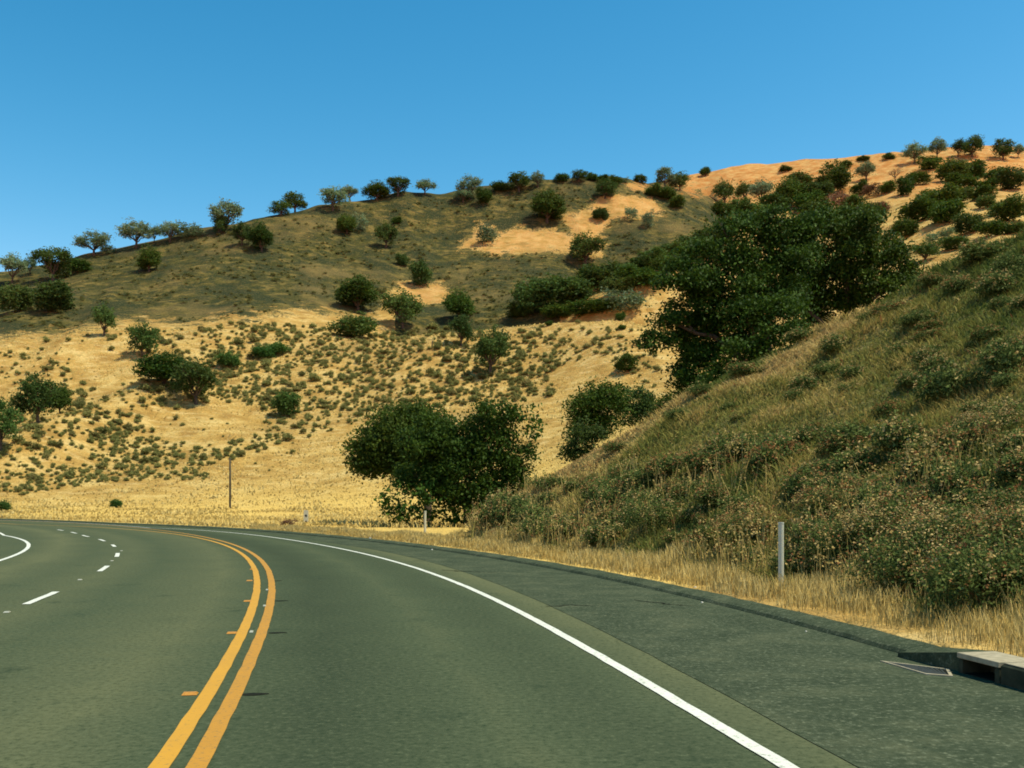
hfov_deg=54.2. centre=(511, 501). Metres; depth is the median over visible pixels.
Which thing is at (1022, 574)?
flowering shrub
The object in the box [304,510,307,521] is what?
marker sign
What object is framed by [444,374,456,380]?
shrub
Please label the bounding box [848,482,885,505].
flowering shrub
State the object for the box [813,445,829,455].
flowering shrub
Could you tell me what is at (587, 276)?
shrub
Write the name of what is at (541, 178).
oak tree
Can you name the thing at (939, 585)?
flowering shrub
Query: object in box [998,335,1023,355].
flowering shrub
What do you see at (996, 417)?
flowering shrub
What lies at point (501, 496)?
flowering shrub
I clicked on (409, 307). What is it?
oak tree
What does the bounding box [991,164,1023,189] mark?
shrub
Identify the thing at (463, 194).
oak tree
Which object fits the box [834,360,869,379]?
flowering shrub
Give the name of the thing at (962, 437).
flowering shrub
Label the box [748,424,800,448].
flowering shrub
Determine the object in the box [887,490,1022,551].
flowering shrub
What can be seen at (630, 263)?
shrub
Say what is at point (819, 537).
flowering shrub
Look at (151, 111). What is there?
sky
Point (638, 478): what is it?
flowering shrub
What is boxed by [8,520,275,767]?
yellow centre line
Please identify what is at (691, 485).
flowering shrub
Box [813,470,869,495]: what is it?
flowering shrub
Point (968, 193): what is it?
shrub
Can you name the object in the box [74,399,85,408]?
shrub
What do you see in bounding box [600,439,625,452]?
flowering shrub
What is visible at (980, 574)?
flowering shrub
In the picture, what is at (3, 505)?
shrub
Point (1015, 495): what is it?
flowering shrub
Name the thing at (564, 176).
shrub
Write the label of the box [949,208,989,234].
shrub
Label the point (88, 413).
shrub
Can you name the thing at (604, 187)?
oak tree
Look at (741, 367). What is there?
flowering shrub
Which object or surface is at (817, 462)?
flowering shrub
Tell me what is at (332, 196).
oak tree
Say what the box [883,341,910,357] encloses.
flowering shrub
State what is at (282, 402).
shrub
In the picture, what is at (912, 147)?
oak tree
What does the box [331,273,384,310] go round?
oak tree
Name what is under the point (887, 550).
flowering shrub
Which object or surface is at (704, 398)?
flowering shrub
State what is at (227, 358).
shrub
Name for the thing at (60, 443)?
shrub
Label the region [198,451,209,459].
shrub
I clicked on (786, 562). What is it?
flowering shrub
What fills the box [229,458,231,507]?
wooden pole
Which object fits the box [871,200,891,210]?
shrub
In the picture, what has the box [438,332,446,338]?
shrub
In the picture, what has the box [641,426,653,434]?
flowering shrub
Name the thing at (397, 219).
shrub
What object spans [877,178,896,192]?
shrub
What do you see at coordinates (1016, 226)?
shrub
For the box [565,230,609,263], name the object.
oak tree
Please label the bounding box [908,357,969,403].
flowering shrub
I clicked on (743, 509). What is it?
flowering shrub
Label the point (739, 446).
flowering shrub
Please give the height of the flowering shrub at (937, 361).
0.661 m
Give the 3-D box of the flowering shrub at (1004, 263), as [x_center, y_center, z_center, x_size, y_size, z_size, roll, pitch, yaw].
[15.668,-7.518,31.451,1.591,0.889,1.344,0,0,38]
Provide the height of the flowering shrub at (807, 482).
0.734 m
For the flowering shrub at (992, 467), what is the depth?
17.13 m
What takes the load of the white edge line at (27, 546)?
on the road
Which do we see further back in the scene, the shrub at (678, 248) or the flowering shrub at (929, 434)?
the shrub at (678, 248)
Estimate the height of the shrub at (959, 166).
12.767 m
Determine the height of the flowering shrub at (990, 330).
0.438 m
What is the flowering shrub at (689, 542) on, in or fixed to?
on the hills
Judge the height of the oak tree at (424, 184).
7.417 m
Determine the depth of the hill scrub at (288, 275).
330.29 m
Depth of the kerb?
16.09 m
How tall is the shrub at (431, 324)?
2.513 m
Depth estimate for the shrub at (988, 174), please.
457.99 m
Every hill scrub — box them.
[0,186,717,330]
[0,319,657,494]
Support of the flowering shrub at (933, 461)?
on the hills
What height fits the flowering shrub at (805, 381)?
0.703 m
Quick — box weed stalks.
[465,411,1023,622]
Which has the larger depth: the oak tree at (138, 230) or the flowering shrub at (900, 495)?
the oak tree at (138, 230)
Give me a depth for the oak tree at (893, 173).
511.14 m
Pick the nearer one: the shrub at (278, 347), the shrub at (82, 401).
the shrub at (82, 401)
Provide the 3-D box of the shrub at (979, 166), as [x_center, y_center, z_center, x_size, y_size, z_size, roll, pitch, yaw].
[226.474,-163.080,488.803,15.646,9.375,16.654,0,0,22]
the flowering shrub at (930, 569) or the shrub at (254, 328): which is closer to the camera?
the flowering shrub at (930, 569)
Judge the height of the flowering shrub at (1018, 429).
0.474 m
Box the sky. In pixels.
[0,0,1023,271]
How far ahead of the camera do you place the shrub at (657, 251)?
354.96 m
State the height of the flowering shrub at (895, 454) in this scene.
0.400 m
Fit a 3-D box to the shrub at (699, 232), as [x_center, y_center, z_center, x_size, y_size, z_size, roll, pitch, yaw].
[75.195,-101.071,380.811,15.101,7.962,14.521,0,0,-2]
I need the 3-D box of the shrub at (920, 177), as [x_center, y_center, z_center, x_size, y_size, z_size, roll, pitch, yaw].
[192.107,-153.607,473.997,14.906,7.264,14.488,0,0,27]
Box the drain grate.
[880,660,952,676]
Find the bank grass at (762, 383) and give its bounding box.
[465,227,1023,632]
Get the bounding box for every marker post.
[424,511,425,532]
[778,522,783,587]
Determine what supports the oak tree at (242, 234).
on the hills
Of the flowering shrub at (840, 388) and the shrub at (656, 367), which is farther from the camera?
the shrub at (656, 367)
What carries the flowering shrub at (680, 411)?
on the hills
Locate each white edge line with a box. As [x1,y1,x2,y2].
[0,533,30,560]
[19,520,798,767]
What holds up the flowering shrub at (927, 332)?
on the hills
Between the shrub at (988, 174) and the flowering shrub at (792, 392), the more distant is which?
the shrub at (988, 174)
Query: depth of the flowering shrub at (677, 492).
26.24 m
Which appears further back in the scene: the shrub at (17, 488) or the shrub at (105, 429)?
the shrub at (105, 429)
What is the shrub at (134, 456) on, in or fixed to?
on the hills
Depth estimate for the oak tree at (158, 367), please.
188.66 m
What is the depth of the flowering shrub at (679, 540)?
23.36 m
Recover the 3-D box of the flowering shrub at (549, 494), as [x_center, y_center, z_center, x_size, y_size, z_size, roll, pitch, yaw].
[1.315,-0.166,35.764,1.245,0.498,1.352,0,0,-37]
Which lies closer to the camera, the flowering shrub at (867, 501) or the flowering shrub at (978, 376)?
the flowering shrub at (867, 501)
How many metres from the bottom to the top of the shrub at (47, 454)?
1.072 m
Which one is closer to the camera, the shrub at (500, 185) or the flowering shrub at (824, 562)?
the flowering shrub at (824, 562)
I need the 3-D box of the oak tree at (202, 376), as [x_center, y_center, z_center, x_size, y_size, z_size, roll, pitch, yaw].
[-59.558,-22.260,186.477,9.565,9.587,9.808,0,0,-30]
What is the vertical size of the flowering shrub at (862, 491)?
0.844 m
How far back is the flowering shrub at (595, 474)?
35.09 m
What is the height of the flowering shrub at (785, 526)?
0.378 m
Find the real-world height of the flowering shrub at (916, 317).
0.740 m
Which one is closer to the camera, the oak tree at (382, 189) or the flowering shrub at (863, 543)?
the flowering shrub at (863, 543)
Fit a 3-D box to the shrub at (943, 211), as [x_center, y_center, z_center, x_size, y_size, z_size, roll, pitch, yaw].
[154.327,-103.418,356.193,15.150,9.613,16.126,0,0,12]
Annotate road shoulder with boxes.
[0,519,1023,767]
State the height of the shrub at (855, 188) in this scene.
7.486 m
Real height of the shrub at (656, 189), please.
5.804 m
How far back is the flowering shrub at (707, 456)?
27.18 m
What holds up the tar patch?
on the road
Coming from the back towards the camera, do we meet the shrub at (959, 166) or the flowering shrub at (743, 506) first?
the shrub at (959, 166)
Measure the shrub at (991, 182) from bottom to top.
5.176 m
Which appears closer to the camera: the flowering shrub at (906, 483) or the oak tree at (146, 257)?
the flowering shrub at (906, 483)
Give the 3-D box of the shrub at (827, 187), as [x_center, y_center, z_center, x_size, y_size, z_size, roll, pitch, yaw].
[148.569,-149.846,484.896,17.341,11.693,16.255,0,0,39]
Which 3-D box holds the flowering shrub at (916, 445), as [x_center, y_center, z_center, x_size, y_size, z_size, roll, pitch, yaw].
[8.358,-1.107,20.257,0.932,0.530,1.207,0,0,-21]
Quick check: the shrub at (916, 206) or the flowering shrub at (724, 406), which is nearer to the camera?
the flowering shrub at (724, 406)
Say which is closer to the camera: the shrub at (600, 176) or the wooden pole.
the wooden pole
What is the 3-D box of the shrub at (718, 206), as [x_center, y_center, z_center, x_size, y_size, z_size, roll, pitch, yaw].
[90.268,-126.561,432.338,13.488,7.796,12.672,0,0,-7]
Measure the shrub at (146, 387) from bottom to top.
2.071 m
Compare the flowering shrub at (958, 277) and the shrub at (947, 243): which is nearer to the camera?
the flowering shrub at (958, 277)
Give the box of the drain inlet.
[898,646,1023,689]
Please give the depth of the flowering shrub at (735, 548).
20.27 m
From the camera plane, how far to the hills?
265.54 m
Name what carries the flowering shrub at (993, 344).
on the hills
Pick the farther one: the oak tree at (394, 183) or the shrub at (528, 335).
the oak tree at (394, 183)
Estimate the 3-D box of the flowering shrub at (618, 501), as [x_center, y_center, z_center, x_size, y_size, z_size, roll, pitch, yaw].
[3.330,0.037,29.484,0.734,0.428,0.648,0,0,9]
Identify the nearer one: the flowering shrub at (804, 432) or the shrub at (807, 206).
the flowering shrub at (804, 432)
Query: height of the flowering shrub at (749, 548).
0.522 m
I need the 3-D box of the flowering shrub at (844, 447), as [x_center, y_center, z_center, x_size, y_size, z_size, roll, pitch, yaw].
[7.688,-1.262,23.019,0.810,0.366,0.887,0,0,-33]
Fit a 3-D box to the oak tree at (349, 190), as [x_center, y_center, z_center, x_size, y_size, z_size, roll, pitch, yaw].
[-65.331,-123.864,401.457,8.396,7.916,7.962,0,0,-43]
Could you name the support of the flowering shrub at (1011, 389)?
on the hills
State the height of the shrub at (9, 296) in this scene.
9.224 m
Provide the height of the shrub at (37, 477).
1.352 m
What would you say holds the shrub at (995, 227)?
on the hills
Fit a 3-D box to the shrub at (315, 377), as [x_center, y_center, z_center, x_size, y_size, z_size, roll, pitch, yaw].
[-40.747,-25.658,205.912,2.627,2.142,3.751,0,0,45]
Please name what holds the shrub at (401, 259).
on the hills
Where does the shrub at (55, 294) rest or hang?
on the hills
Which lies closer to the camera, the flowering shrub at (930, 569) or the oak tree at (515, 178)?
the flowering shrub at (930, 569)
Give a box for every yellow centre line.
[3,523,259,767]
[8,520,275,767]
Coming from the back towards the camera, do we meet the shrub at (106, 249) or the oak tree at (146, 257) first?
the shrub at (106, 249)
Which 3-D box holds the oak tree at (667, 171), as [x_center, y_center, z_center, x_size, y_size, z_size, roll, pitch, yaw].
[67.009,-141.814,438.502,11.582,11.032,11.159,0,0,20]
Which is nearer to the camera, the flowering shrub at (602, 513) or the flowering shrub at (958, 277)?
the flowering shrub at (602, 513)
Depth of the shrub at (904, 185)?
452.10 m
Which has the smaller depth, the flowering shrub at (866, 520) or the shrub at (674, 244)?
the flowering shrub at (866, 520)
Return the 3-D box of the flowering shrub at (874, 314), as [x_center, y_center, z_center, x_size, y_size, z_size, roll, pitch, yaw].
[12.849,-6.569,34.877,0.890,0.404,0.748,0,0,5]
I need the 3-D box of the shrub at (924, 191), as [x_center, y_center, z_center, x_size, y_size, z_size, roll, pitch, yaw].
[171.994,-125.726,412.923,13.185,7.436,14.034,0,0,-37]
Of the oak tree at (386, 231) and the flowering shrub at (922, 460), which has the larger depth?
the oak tree at (386, 231)
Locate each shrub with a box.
[0,282,38,311]
[0,498,11,510]
[11,433,25,442]
[13,485,23,491]
[30,275,84,310]
[31,440,42,448]
[35,475,45,480]
[36,429,45,435]
[40,364,51,369]
[42,451,51,457]
[52,439,63,446]
[59,463,69,468]
[65,256,93,272]
[66,469,75,476]
[72,398,85,405]
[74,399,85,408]
[78,389,88,396]
[81,410,92,416]
[91,415,101,420]
[91,430,99,435]
[95,460,107,468]
[99,244,116,252]
[99,423,113,433]
[108,498,122,507]
[122,422,132,427]
[132,453,139,458]
[135,413,143,418]
[137,393,148,402]
[139,383,152,390]
[140,447,150,452]
[140,456,152,462]
[153,384,165,391]
[153,394,167,399]
[176,333,184,339]
[177,221,206,236]
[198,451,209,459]
[205,353,214,356]
[212,349,222,353]
[213,349,241,367]
[222,446,231,451]
[232,337,244,344]
[235,448,245,456]
[248,334,258,341]
[248,344,275,357]
[249,442,259,447]
[250,324,260,331]
[260,359,272,366]
[262,379,271,384]
[267,340,291,353]
[269,389,301,415]
[278,518,296,524]
[280,433,294,439]
[305,372,321,380]
[325,350,332,355]
[326,310,379,336]
[351,212,369,230]
[361,361,369,366]
[391,216,403,222]
[394,251,409,265]
[407,258,433,287]
[408,387,415,392]
[424,366,435,373]
[427,322,439,329]
[432,343,441,348]
[432,369,441,376]
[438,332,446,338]
[441,353,454,361]
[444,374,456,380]
[455,361,463,367]
[467,394,480,400]
[472,501,504,525]
[474,186,493,203]
[474,371,490,378]
[475,223,500,243]
[481,487,523,506]
[485,498,512,527]
[489,180,509,191]
[498,492,537,515]
[504,301,530,317]
[507,498,557,527]
[509,275,553,314]
[514,508,554,537]
[516,374,525,380]
[519,377,534,385]
[524,332,531,337]
[526,275,556,286]
[526,470,566,489]
[530,271,589,304]
[531,490,560,503]
[538,302,571,318]
[541,513,587,537]
[541,529,554,542]
[544,320,553,325]
[547,511,573,526]
[551,415,612,463]
[553,172,569,181]
[556,375,633,438]
[559,274,597,302]
[560,477,588,490]
[564,296,604,316]
[567,475,580,482]
[570,263,601,282]
[574,474,602,494]
[575,257,624,291]
[577,477,622,500]
[577,517,630,544]
[579,520,614,543]
[582,342,589,348]
[582,481,623,505]
[585,172,598,180]
[586,471,604,478]
[587,475,618,485]
[588,484,626,507]
[588,504,631,524]
[589,297,622,312]
[589,338,597,344]
[591,207,609,219]
[596,174,608,181]
[596,273,638,295]
[600,286,649,311]
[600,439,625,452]
[606,467,630,479]
[608,174,622,184]
[608,463,621,472]
[610,381,666,427]
[610,485,691,531]
[611,469,657,488]
[612,351,640,372]
[613,264,662,286]
[613,459,639,473]
[614,311,626,320]
[614,463,663,491]
[614,496,625,507]
[617,262,636,276]
[617,324,626,328]
[621,485,655,509]
[622,177,630,182]
[623,252,653,270]
[624,206,638,219]
[630,499,670,522]
[632,173,647,182]
[637,245,668,260]
[641,207,654,226]
[641,385,686,417]
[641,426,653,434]
[641,450,680,475]
[644,182,662,196]
[648,254,677,270]
[651,484,671,496]
[653,364,661,370]
[658,185,676,199]
[658,240,689,255]
[658,528,689,541]
[659,493,689,505]
[661,406,690,419]
[662,476,688,486]
[666,485,695,500]
[667,194,686,206]
[667,477,705,494]
[668,246,701,259]
[670,444,705,469]
[673,503,707,520]
[673,536,687,544]
[674,231,712,245]
[681,538,698,546]
[684,378,713,395]
[686,519,723,542]
[687,447,740,470]
[687,512,707,524]
[689,507,707,519]
[690,479,729,505]
[691,225,723,241]
[698,450,726,468]
[700,430,745,457]
[703,393,712,400]
[708,501,784,545]
[709,508,733,523]
[710,200,735,215]
[711,487,735,502]
[717,490,758,513]
[719,399,736,409]
[719,433,762,457]
[722,358,757,376]
[724,540,756,557]
[726,195,753,213]
[726,414,740,420]
[728,498,757,513]
[730,541,763,561]
[731,430,757,439]
[735,200,774,215]
[739,502,766,519]
[742,497,762,507]
[743,435,796,471]
[745,547,766,561]
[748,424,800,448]
[749,515,785,539]
[751,464,776,477]
[753,191,794,211]
[757,365,767,371]
[764,545,815,574]
[766,435,812,456]
[770,445,803,463]
[773,462,828,491]
[773,517,797,531]
[773,549,808,570]
[774,467,793,475]
[774,467,819,489]
[777,165,792,171]
[777,468,826,496]
[780,387,804,399]
[781,472,866,517]
[782,325,812,343]
[783,169,815,184]
[784,506,826,555]
[786,372,820,389]
[789,385,809,391]
[791,468,834,500]
[792,189,826,210]
[793,422,822,441]
[793,501,879,561]
[794,520,839,548]
[798,197,831,212]
[798,458,837,472]
[800,420,823,429]
[801,180,835,197]
[801,496,833,514]
[802,548,853,573]
[804,359,839,375]
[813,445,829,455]
[813,458,833,472]
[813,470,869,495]
[816,413,874,447]
[817,331,847,354]
[818,429,871,452]
[819,422,834,432]
[821,191,849,207]
[822,447,881,473]
[826,468,864,489]
[827,513,960,594]
[829,441,856,452]
[831,494,937,543]
[833,381,863,391]
[833,469,871,490]
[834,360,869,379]
[837,440,888,472]
[839,160,853,167]
[840,193,867,208]
[846,524,895,543]
[846,533,890,553]
[847,179,870,194]
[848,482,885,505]
[849,474,915,515]
[852,306,876,320]
[852,489,887,513]
[856,155,870,160]
[856,201,884,210]
[857,484,917,518]
[860,535,898,553]
[861,182,880,197]
[863,300,910,312]
[863,409,929,455]
[867,472,914,488]
[869,308,889,316]
[869,540,908,562]
[870,397,908,415]
[870,490,930,527]
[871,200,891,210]
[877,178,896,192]
[881,152,895,158]
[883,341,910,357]
[884,559,925,589]
[885,447,906,462]
[885,469,921,489]
[885,552,907,584]
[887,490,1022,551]
[889,216,922,239]
[890,434,922,449]
[890,444,963,485]
[890,511,1023,616]
[891,479,934,497]
[891,518,933,542]
[893,172,916,195]
[893,193,938,220]
[893,303,936,327]
[893,368,928,387]
[894,537,949,578]
[895,449,972,476]
[898,435,937,457]
[901,481,950,504]
[902,532,944,545]
[905,342,944,365]
[906,169,933,184]
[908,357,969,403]
[909,326,946,341]
[910,559,954,588]
[912,189,937,197]
[913,318,943,331]
[913,553,960,591]
[914,155,943,169]
[914,271,944,287]
[915,182,966,204]
[915,454,1001,494]
[916,352,956,373]
[917,496,959,514]
[917,504,967,522]
[921,419,1000,451]
[923,196,967,224]
[923,227,957,243]
[924,424,942,437]
[925,343,945,350]
[926,571,955,595]
[927,494,973,507]
[927,541,957,561]
[929,443,967,461]
[931,469,985,497]
[932,155,973,181]
[934,234,972,250]
[935,273,978,292]
[939,271,967,288]
[942,171,983,187]
[942,399,1023,433]
[944,478,999,506]
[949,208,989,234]
[950,235,1020,265]
[951,547,1011,589]
[954,367,993,391]
[955,183,977,201]
[957,397,988,412]
[958,440,993,456]
[958,537,1018,578]
[960,487,1023,554]
[963,483,1019,508]
[964,340,979,347]
[966,323,1004,340]
[966,334,1023,374]
[967,183,1000,200]
[967,269,1018,296]
[968,159,989,176]
[972,219,1009,236]
[972,458,1000,475]
[972,551,1023,586]
[973,177,998,188]
[973,192,996,208]
[981,166,1004,183]
[981,336,1016,348]
[982,247,1023,272]
[984,192,1023,220]
[985,294,1015,309]
[986,368,1022,389]
[986,396,1023,422]
[986,430,1006,442]
[988,562,1023,586]
[989,445,1023,480]
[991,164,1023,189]
[991,429,1023,456]
[994,428,1023,451]
[994,437,1023,454]
[995,486,1023,506]
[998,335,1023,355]
[1001,261,1023,278]
[1003,219,1023,233]
[1004,292,1023,310]
[1004,385,1018,393]
[1008,302,1023,311]
[1017,468,1023,484]
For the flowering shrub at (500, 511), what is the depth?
35.44 m
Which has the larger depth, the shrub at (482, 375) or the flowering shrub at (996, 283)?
the shrub at (482, 375)
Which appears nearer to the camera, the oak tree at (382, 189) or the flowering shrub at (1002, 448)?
the flowering shrub at (1002, 448)
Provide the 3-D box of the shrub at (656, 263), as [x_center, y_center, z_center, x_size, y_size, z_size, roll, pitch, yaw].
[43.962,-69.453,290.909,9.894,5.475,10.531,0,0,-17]
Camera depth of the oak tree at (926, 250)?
288.27 m
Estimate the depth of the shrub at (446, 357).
208.66 m
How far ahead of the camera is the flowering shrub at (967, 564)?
12.32 m
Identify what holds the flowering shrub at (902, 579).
on the hills
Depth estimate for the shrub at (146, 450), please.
160.15 m
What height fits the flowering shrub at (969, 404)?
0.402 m
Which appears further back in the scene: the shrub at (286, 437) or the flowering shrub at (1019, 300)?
the shrub at (286, 437)
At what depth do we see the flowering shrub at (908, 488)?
17.48 m
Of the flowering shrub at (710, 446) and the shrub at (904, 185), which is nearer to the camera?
the flowering shrub at (710, 446)
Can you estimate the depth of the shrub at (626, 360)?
184.23 m
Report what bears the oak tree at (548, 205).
on the hills
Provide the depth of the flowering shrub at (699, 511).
24.30 m
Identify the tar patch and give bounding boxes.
[242,693,268,695]
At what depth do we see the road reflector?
8.28 m
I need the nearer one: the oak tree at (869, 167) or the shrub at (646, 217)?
the shrub at (646, 217)
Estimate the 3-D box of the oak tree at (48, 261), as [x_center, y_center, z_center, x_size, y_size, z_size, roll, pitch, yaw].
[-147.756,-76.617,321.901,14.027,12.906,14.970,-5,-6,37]
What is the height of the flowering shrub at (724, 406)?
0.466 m
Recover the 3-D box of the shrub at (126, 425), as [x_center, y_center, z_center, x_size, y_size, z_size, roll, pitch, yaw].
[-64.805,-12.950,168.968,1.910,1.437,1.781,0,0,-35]
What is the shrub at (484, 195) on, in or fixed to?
on the hills
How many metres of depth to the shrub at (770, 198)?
474.59 m
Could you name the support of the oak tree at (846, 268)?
on the hills
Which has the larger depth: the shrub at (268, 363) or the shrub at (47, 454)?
the shrub at (268, 363)
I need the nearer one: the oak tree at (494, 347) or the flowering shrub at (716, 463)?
the flowering shrub at (716, 463)
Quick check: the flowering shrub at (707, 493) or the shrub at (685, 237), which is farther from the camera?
the shrub at (685, 237)
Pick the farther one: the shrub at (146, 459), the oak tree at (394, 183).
the oak tree at (394, 183)
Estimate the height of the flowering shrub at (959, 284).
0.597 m
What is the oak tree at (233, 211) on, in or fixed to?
on the hills
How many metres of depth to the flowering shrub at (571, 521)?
29.42 m
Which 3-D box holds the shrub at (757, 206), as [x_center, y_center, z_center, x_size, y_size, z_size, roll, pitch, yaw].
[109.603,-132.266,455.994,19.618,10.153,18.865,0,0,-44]
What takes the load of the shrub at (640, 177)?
on the hills
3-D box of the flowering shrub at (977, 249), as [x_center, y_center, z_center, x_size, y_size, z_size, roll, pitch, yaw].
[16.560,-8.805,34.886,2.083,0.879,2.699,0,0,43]
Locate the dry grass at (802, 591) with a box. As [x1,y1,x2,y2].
[249,522,1023,657]
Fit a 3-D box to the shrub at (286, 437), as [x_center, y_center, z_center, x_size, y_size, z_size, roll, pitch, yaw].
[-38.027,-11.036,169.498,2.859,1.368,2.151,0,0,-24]
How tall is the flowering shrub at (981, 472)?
0.797 m
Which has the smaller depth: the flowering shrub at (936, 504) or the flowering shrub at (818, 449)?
the flowering shrub at (936, 504)
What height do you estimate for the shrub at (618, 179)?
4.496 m
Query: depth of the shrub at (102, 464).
150.19 m
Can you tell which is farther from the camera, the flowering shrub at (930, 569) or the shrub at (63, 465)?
the shrub at (63, 465)
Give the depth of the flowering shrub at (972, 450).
18.35 m
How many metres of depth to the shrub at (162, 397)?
184.17 m
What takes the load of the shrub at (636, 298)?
on the hills
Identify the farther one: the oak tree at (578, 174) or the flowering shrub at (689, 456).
the oak tree at (578, 174)
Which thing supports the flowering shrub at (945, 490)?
on the hills
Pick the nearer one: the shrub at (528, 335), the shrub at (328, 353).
the shrub at (528, 335)
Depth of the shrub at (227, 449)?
159.90 m
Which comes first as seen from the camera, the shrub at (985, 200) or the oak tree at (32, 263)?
the oak tree at (32, 263)
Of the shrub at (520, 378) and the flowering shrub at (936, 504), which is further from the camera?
the shrub at (520, 378)
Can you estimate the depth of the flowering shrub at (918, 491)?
16.71 m
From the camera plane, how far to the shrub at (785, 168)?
587.02 m
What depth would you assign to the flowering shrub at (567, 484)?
35.34 m
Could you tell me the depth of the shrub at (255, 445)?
163.25 m
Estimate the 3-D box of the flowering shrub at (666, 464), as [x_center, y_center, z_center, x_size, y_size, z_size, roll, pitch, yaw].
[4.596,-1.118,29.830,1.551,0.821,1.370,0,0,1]
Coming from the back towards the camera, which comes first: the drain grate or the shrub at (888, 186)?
the shrub at (888, 186)
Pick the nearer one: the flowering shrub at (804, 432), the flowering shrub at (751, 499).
the flowering shrub at (751, 499)
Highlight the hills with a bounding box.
[0,145,1023,656]
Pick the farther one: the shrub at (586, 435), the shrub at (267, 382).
the shrub at (267, 382)
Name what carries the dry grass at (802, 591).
on the hills
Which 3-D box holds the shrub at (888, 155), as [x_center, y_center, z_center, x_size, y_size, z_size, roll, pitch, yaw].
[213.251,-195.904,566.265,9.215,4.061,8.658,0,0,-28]
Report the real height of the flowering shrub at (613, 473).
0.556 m
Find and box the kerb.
[0,518,938,652]
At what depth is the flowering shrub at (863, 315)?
35.04 m
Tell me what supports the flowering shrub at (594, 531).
on the hills
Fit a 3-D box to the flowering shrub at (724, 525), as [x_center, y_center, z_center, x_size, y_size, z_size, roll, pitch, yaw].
[4.921,0.451,21.154,1.683,0.932,1.860,0,0,3]
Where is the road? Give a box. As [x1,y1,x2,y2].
[0,520,858,767]
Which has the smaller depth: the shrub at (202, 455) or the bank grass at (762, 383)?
the bank grass at (762, 383)
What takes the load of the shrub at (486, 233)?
on the hills
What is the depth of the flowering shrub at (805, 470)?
21.72 m
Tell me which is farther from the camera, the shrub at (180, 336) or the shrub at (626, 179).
the shrub at (626, 179)
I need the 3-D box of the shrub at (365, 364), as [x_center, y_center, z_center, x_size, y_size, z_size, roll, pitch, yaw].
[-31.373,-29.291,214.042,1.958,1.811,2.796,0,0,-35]
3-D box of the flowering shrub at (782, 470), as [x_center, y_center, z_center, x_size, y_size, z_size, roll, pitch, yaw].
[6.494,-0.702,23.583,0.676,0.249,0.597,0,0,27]
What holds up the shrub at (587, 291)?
on the hills
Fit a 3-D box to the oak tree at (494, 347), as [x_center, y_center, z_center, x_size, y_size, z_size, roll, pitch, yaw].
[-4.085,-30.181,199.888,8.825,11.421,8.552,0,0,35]
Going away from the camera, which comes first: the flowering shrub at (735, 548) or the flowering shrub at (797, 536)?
the flowering shrub at (797, 536)
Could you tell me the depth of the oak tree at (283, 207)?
377.89 m
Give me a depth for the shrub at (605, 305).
275.37 m
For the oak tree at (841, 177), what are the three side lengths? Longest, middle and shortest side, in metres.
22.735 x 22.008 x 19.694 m
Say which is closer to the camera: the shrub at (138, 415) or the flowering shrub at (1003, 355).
the flowering shrub at (1003, 355)
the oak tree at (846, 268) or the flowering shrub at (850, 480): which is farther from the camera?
the oak tree at (846, 268)
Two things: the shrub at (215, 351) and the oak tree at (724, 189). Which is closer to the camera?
the shrub at (215, 351)
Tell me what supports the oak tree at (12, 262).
on the hills
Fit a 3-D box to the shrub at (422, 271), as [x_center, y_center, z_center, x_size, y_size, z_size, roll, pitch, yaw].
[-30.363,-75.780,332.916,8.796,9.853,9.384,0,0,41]
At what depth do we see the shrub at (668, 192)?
414.82 m
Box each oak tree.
[0,252,27,283]
[0,396,26,450]
[6,368,62,422]
[23,254,36,275]
[26,245,74,280]
[48,381,73,413]
[72,229,111,255]
[90,301,117,335]
[114,216,155,248]
[124,319,162,356]
[129,349,192,386]
[133,242,162,271]
[150,226,159,242]
[156,220,182,242]
[168,355,220,404]
[206,197,244,232]
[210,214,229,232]
[230,221,251,245]
[247,218,274,251]
[267,199,293,215]
[281,190,307,211]
[316,184,349,210]
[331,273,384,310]
[332,392,460,523]
[335,213,356,233]
[338,184,359,201]
[360,179,393,199]
[373,396,547,526]
[374,220,399,247]
[377,287,425,328]
[384,175,410,195]
[412,178,436,194]
[441,286,475,318]
[444,313,475,345]
[452,189,472,202]
[454,173,482,199]
[474,324,514,375]
[508,171,533,191]
[528,187,568,223]
[530,170,545,187]
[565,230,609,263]
[570,169,588,181]
[594,177,619,198]
[629,199,841,400]
[653,166,676,187]
[666,170,690,189]
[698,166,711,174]
[711,177,735,202]
[732,180,753,198]
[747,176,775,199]
[771,174,807,207]
[799,201,930,328]
[810,158,853,192]
[854,160,878,179]
[888,168,901,181]
[898,140,928,163]
[909,238,941,260]
[926,136,949,156]
[950,137,965,156]
[960,134,985,156]
[990,138,1016,159]
[1013,143,1023,155]
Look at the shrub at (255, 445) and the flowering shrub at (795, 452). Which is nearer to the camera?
the flowering shrub at (795, 452)
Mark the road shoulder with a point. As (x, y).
(856, 703)
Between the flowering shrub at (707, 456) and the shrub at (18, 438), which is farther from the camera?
the shrub at (18, 438)
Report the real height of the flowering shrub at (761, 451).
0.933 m
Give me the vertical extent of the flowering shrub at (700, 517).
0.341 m
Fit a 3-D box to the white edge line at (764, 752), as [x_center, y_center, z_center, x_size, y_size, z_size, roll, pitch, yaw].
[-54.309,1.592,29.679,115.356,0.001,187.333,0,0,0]
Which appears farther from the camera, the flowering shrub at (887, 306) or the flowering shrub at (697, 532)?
the flowering shrub at (887, 306)
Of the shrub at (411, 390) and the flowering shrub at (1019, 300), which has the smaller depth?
the flowering shrub at (1019, 300)
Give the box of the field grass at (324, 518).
[0,319,659,527]

